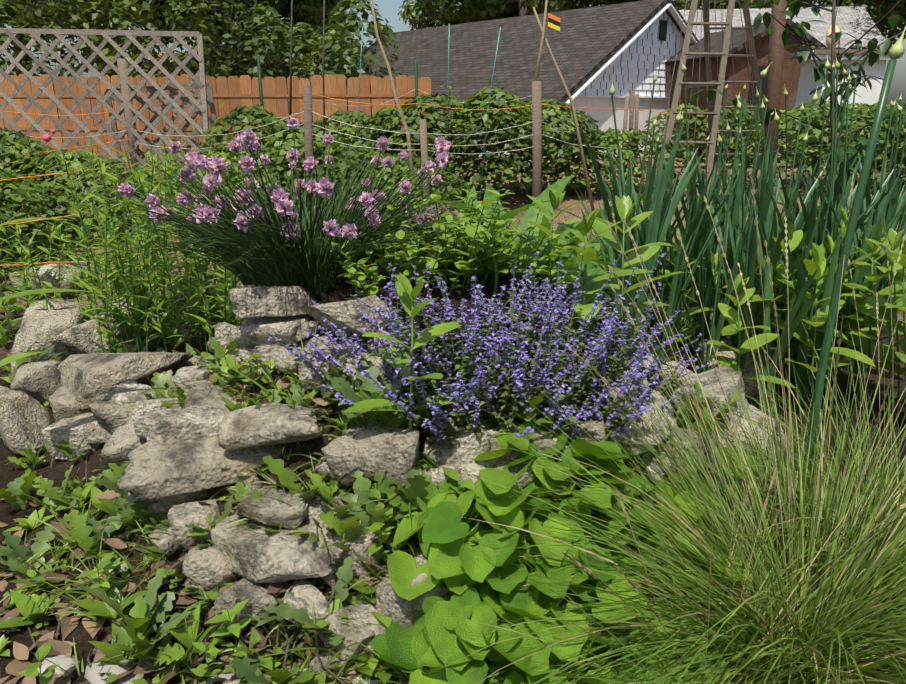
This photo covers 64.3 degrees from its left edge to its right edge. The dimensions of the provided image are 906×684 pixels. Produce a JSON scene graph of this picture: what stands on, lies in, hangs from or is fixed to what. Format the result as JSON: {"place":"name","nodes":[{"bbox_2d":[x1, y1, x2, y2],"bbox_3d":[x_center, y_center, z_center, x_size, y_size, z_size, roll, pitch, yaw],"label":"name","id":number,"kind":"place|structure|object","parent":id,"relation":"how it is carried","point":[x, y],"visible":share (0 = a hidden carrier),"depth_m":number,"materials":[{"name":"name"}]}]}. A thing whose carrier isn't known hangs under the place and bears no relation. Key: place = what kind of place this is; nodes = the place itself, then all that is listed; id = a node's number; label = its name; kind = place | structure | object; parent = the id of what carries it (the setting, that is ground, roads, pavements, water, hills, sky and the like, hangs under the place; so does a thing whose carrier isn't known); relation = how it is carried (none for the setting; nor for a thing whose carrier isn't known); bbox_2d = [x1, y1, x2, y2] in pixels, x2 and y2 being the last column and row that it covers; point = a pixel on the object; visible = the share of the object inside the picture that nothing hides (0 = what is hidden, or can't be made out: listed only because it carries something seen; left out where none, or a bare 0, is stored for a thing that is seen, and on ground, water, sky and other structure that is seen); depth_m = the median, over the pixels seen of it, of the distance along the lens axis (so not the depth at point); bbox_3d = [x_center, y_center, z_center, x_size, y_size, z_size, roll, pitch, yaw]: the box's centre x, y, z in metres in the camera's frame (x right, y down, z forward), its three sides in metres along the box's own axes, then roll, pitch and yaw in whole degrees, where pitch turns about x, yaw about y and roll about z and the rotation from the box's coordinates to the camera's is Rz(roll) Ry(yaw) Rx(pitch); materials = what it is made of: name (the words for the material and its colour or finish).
{"place":"outdoors","nodes":[
{"label":"outdoors","id":0,"kind":"place"},
{"bbox_2d":[0,106,905,683],"bbox_3d":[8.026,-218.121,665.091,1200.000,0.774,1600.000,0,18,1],"label":"ground","id":1,"kind":"structure","parent":0,"point":[56,470],"depth_m":2.47,"materials":[{"name":"soil"}]},
{"bbox_2d":[0,14,13,57],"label":"tree","id":2,"kind":"object","parent":1,"relation":"on","point":[9,50],"visible":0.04,"depth_m":28.26,"materials":[{"name":"green plant"}]},
{"bbox_2d":[0,11,80,76],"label":"tree","id":3,"kind":"object","parent":1,"relation":"on","point":[24,62],"visible":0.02,"depth_m":22.41,"materials":[{"name":"green plant"}]},
{"bbox_2d":[0,168,92,276],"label":"bush","id":4,"kind":"object","parent":1,"relation":"on","point":[22,189],"visible":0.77,"depth_m":5.22,"materials":[{"name":"green plant"}]},
{"bbox_2d":[0,127,156,238],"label":"rose bush","id":5,"kind":"object","parent":1,"relation":"on","point":[37,164],"visible":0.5,"depth_m":5.96,"materials":[{"name":"green plant"}]},
{"bbox_2d":[43,129,55,141],"bbox_3d":[-3.249,-1.659,5.804,0.108,0.101,0.056,-4,19,-11],"label":"rose flower","id":6,"kind":"object","parent":5,"relation":"attached to","point":[46,137],"visible":1,"depth_m":5.79,"materials":[{"name":"pink plant"}]},
{"bbox_2d":[0,28,219,193],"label":"lattice trellis","id":7,"kind":"object","parent":1,"relation":"on","point":[155,90],"visible":0.6,"depth_m":7.56,"materials":[{"name":"beige wood"}]},
{"bbox_2d":[0,0,253,131],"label":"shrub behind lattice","id":8,"kind":"object","parent":1,"relation":"on","point":[117,11],"visible":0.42,"depth_m":11.38,"materials":[{"name":"green plant"}]},
{"bbox_2d":[0,0,265,76],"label":"tree","id":9,"kind":"object","parent":1,"relation":"on","point":[76,11],"visible":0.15,"depth_m":16.88,"materials":[{"name":"green plant"}]},
{"bbox_2d":[3,617,380,683],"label":"pale stones","id":10,"kind":"object","parent":1,"relation":"on","point":[68,664],"visible":0.21,"depth_m":1.71,"materials":[{"name":"beige stone"}]},
{"bbox_2d":[0,74,433,177],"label":"picket fence","id":11,"kind":"object","parent":1,"relation":"on","point":[242,90],"visible":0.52,"depth_m":8.57,"materials":[{"name":"brown wood"}]},
{"bbox_2d":[0,268,504,683],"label":"weed plants","id":12,"kind":"object","parent":1,"relation":"on","point":[185,634],"visible":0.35,"depth_m":1.93,"materials":[{"name":"green plant"}]},
{"bbox_2d":[136,0,372,100],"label":"tree","id":13,"kind":"object","parent":1,"relation":"on","point":[308,11],"visible":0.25,"depth_m":17.61,"materials":[{"name":"green plant"}]},
{"bbox_2d":[171,0,342,121],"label":"tree","id":14,"kind":"object","parent":1,"relation":"on","point":[286,14],"visible":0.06,"depth_m":21.82,"materials":[{"name":"green plant"}]},
{"bbox_2d":[0,369,544,683],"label":"leaf litter","id":15,"kind":"object","parent":1,"relation":"on","point":[20,663],"visible":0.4,"depth_m":1.84,"materials":[{"name":"brown plant"}]},
{"bbox_2d":[103,117,476,296],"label":"chives","id":16,"kind":"object","parent":1,"relation":"on","point":[267,252],"visible":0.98,"depth_m":2.33,"materials":[{"name":"green plant"}]},
{"bbox_2d":[204,0,405,116],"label":"tree","id":17,"kind":"object","parent":1,"relation":"on","point":[248,44],"visible":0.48,"depth_m":11.71,"materials":[{"name":"green plant"}]},
{"bbox_2d":[157,138,466,224],"bbox_3d":[-1.230,-1.396,6.437,2.745,0.827,1.061,-2,18,-6],"label":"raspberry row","id":18,"kind":"object","parent":1,"relation":"on","point":[318,154],"visible":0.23,"depth_m":6.24,"materials":[{"name":"green plant"}]},
{"bbox_2d":[196,99,457,193],"bbox_3d":[-1.291,-2.019,7.556,2.692,1.008,1.300,0,18,1],"label":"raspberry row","id":19,"kind":"object","parent":1,"relation":"on","point":[236,118],"visible":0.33,"depth_m":7.24,"materials":[{"name":"green plant"}]},
{"bbox_2d":[325,10,392,48],"bbox_3d":[-6.426,-15.034,40.125,6.991,6.115,5.546,0,18,1],"label":"tree","id":20,"kind":"object","parent":1,"relation":"on","point":[345,21],"visible":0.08,"depth_m":38.46,"materials":[{"name":"green plant"}]},
{"bbox_2d":[0,175,740,683],"bbox_3d":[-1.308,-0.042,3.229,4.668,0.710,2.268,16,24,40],"label":"weeds","id":21,"kind":"object","parent":1,"relation":"on","point":[144,611],"visible":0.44,"depth_m":1.88,"materials":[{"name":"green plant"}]},
{"bbox_2d":[0,177,787,682],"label":"rocks","id":22,"kind":"object","parent":1,"relation":"on","point":[190,447],"visible":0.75,"depth_m":2.05,"materials":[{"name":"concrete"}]},
{"bbox_2d":[117,0,786,236],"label":"garden stakes","id":23,"kind":"object","parent":1,"relation":"on","point":[774,72],"visible":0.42,"depth_m":6.42,"materials":[{"name":"brown wood"}]},
{"bbox_2d":[0,89,674,265],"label":"garden twine","id":24,"kind":"object","parent":23,"relation":"attached to","point":[288,129],"visible":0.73,"depth_m":6.17,"materials":[{"name":"orange"}]},
{"bbox_2d":[826,0,839,48],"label":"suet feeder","id":25,"kind":"object","parent":23,"relation":"on","point":[828,40],"visible":0.56,"depth_m":8.23,"materials":[{"name":"yellow"}]},
{"bbox_2d":[328,182,576,301],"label":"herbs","id":26,"kind":"object","parent":1,"relation":"on","point":[467,262],"visible":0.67,"depth_m":2.34,"materials":[{"name":"green plant"}]},
{"bbox_2d":[0,136,905,379],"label":"perennials","id":27,"kind":"object","parent":1,"relation":"on","point":[190,288],"visible":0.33,"depth_m":3.90,"materials":[{"name":"green plant"}]},
{"bbox_2d":[0,188,905,429],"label":"milkweed plants","id":28,"kind":"object","parent":1,"relation":"on","point":[591,286],"visible":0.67,"depth_m":2.98,"materials":[{"name":"green plant"}]},
{"bbox_2d":[364,84,606,200],"bbox_3d":[0.361,-2.070,7.503,2.595,1.142,1.441,0,18,1],"label":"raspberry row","id":29,"kind":"object","parent":1,"relation":"on","point":[499,97],"visible":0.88,"depth_m":7.24,"materials":[{"name":"green plant"}]},
{"bbox_2d":[266,242,710,449],"bbox_3d":[0.570,0.046,2.586,2.333,0.932,0.962,-17,25,-41],"label":"catmint plant","id":30,"kind":"object","parent":1,"relation":"on","point":[512,373],"visible":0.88,"depth_m":2.06,"materials":[{"name":"purple plant"}]},
{"bbox_2d":[398,0,638,29],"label":"tree","id":31,"kind":"object","parent":1,"relation":"on","point":[451,12],"visible":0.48,"depth_m":46.98,"materials":[{"name":"green plant"}]},
{"bbox_2d":[419,4,697,161],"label":"house","id":32,"kind":"structure","parent":1,"relation":"on","point":[640,57],"depth_m":17.78,"materials":[{"name":"white paint"}]},
{"bbox_2d":[363,0,668,103],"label":"garage roof","id":33,"kind":"structure","parent":32,"relation":"on","point":[585,44],"depth_m":19.06,"materials":[{"name":"grey"}]},
{"bbox_2d":[665,0,697,45],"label":"garage roof","id":34,"kind":"structure","parent":32,"relation":"on","point":[673,20],"depth_m":18.07,"materials":[{"name":"white wood"}]},
{"bbox_2d":[368,416,758,683],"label":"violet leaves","id":35,"kind":"object","parent":1,"relation":"on","point":[483,594],"visible":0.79,"depth_m":1.65,"materials":[{"name":"green plant"}]},
{"bbox_2d":[524,127,697,194],"bbox_3d":[1.689,-1.960,7.788,1.874,0.712,1.073,0,18,1],"label":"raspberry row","id":36,"kind":"object","parent":1,"relation":"on","point":[610,135],"visible":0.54,"depth_m":7.56,"materials":[{"name":"green plant"}]},
{"bbox_2d":[424,174,905,683],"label":"grass clump","id":37,"kind":"object","parent":1,"relation":"on","point":[781,605],"visible":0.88,"depth_m":1.70,"materials":[{"name":"green plant"}]},
{"bbox_2d":[606,0,771,9],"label":"tree","id":38,"kind":"object","parent":1,"relation":"on","point":[680,4],"visible":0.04,"depth_m":47.48,"materials":[{"name":"green plant"}]},
{"bbox_2d":[662,0,764,194],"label":"ladder trellis","id":39,"kind":"object","parent":1,"relation":"on","point":[713,117],"visible":0.71,"depth_m":7.52,"materials":[{"name":"brown wood"}]},
{"bbox_2d":[670,32,809,152],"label":"shed","id":40,"kind":"structure","parent":1,"relation":"on","point":[791,74],"depth_m":15.92,"materials":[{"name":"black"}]},
{"bbox_2d":[665,22,770,65],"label":"roof","id":41,"kind":"structure","parent":40,"relation":"on","point":[739,41],"depth_m":16.62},
{"bbox_2d":[786,18,827,48],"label":"brown shed roof","id":42,"kind":"structure","parent":40,"relation":"on","point":[790,24],"depth_m":15.54,"materials":[{"name":"brown wood"}]},
{"bbox_2d":[576,27,905,527],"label":"onions","id":43,"kind":"object","parent":1,"relation":"on","point":[730,211],"visible":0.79,"depth_m":3.30,"materials":[{"name":"green plant"}]},
{"bbox_2d":[642,97,905,167],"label":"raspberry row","id":44,"kind":"object","parent":1,"relation":"on","point":[700,120],"visible":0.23,"depth_m":10.27,"materials":[{"name":"green plant"}]},
{"bbox_2d":[689,0,905,199],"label":"sapling tree","id":45,"kind":"object","parent":1,"relation":"on","point":[805,50],"visible":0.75,"depth_m":4.29,"materials":[{"name":"green plant"}]},
{"bbox_2d":[699,0,905,44],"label":"tree","id":46,"kind":"object","parent":1,"relation":"on","point":[875,8],"visible":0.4,"depth_m":39.48,"materials":[{"name":"green plant"}]},
{"bbox_2d":[738,104,905,190],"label":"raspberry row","id":47,"kind":"object","parent":1,"relation":"on","point":[858,121],"visible":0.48,"depth_m":7.70,"materials":[{"name":"green plant"}]},
{"bbox_2d":[783,45,904,165],"bbox_3d":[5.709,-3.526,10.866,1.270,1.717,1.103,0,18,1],"label":"house","id":48,"kind":"structure","parent":1,"relation":"on","point":[807,84],"depth_m":10.41,"materials":[{"name":"paint"}]},
{"bbox_2d":[0,0,905,103],"label":"sky","id":49,"kind":"structure","parent":0,"point":[388,9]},
{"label":"house body","id":50,"kind":"object","parent":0,"visible":0},
{"bbox_2d":[679,6,883,48],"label":"house roof","id":51,"kind":"structure","parent":50,"relation":"on","point":[850,20],"depth_m":31.90,"materials":[{"name":"grey"}]},
{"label":"neighbouring house","id":52,"kind":"structure","parent":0},
{"bbox_2d":[131,49,360,103],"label":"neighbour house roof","id":53,"kind":"structure","parent":52,"relation":"on","point":[159,70],"depth_m":28.90,"materials":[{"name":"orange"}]}
]}

